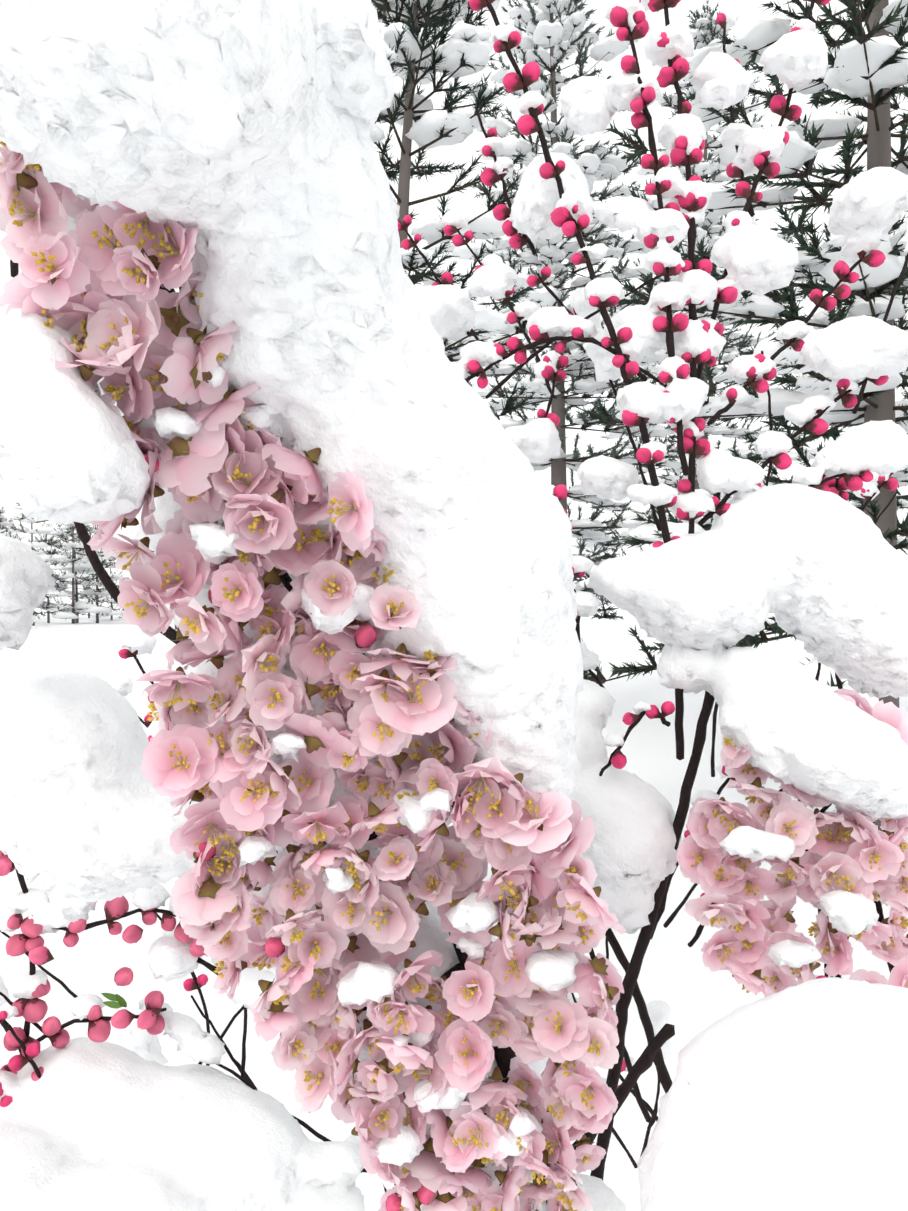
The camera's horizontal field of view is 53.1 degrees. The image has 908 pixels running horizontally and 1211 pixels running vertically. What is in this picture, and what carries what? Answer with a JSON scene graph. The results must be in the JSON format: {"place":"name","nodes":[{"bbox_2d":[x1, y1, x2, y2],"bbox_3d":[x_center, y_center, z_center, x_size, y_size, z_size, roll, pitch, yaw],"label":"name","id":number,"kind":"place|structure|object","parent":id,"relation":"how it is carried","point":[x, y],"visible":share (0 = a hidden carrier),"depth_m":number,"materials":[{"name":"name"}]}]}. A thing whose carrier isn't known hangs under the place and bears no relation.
{"place":"outdoors","nodes":[
{"label":"outdoors","id":0,"kind":"place"},
{"bbox_2d":[0,606,907,1210],"bbox_3d":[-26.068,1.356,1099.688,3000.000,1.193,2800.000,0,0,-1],"label":"snow field","id":1,"kind":"structure","parent":0,"point":[686,986],"depth_m":3.75,"materials":[{"name":"white snow"}]},
{"bbox_2d":[0,502,176,629],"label":"trees","id":2,"kind":"object","parent":1,"relation":"on","point":[53,551],"materials":[{"name":"grey plant"}]},
{"bbox_2d":[0,506,126,621],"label":"snow on trees","id":3,"kind":"structure","parent":2,"relation":"on","point":[80,567],"depth_m":59.06,"materials":[{"name":"white snow"}]},
{"bbox_2d":[0,0,907,1202],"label":"branches","id":4,"kind":"object","parent":1,"relation":"in","point":[651,1056],"visible":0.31,"depth_m":0.68,"materials":[{"name":"brown plant"}]},
{"bbox_2d":[0,0,898,1210],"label":"plum shrub buds","id":5,"kind":"object","parent":4,"relation":"on","point":[33,1008],"depth_m":0.69,"materials":[{"name":"plant"}]},
{"bbox_2d":[0,0,907,1210],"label":"snow","id":6,"kind":"structure","parent":4,"relation":"on","point":[237,132],"depth_m":0.49,"materials":[{"name":"white snow"}]},
{"bbox_2d":[0,140,907,1210],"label":"pink blossoms","id":7,"kind":"object","parent":4,"relation":"attached to","point":[96,278],"visible":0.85,"depth_m":0.47,"materials":[{"name":"pink plant"}]},
{"bbox_2d":[0,0,907,605],"label":"sky","id":8,"kind":"structure","parent":0,"point":[748,11],"materials":[{"name":"white"}]},
{"bbox_2d":[371,0,907,830],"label":"conifer","id":9,"kind":"object","parent":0,"point":[637,146],"depth_m":5.25,"materials":[{"name":"black plant"}]},
{"bbox_2d":[203,0,907,807],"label":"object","id":10,"kind":"structure","parent":9,"relation":"on","point":[755,34],"depth_m":5.41,"materials":[{"name":"white"}]}
]}

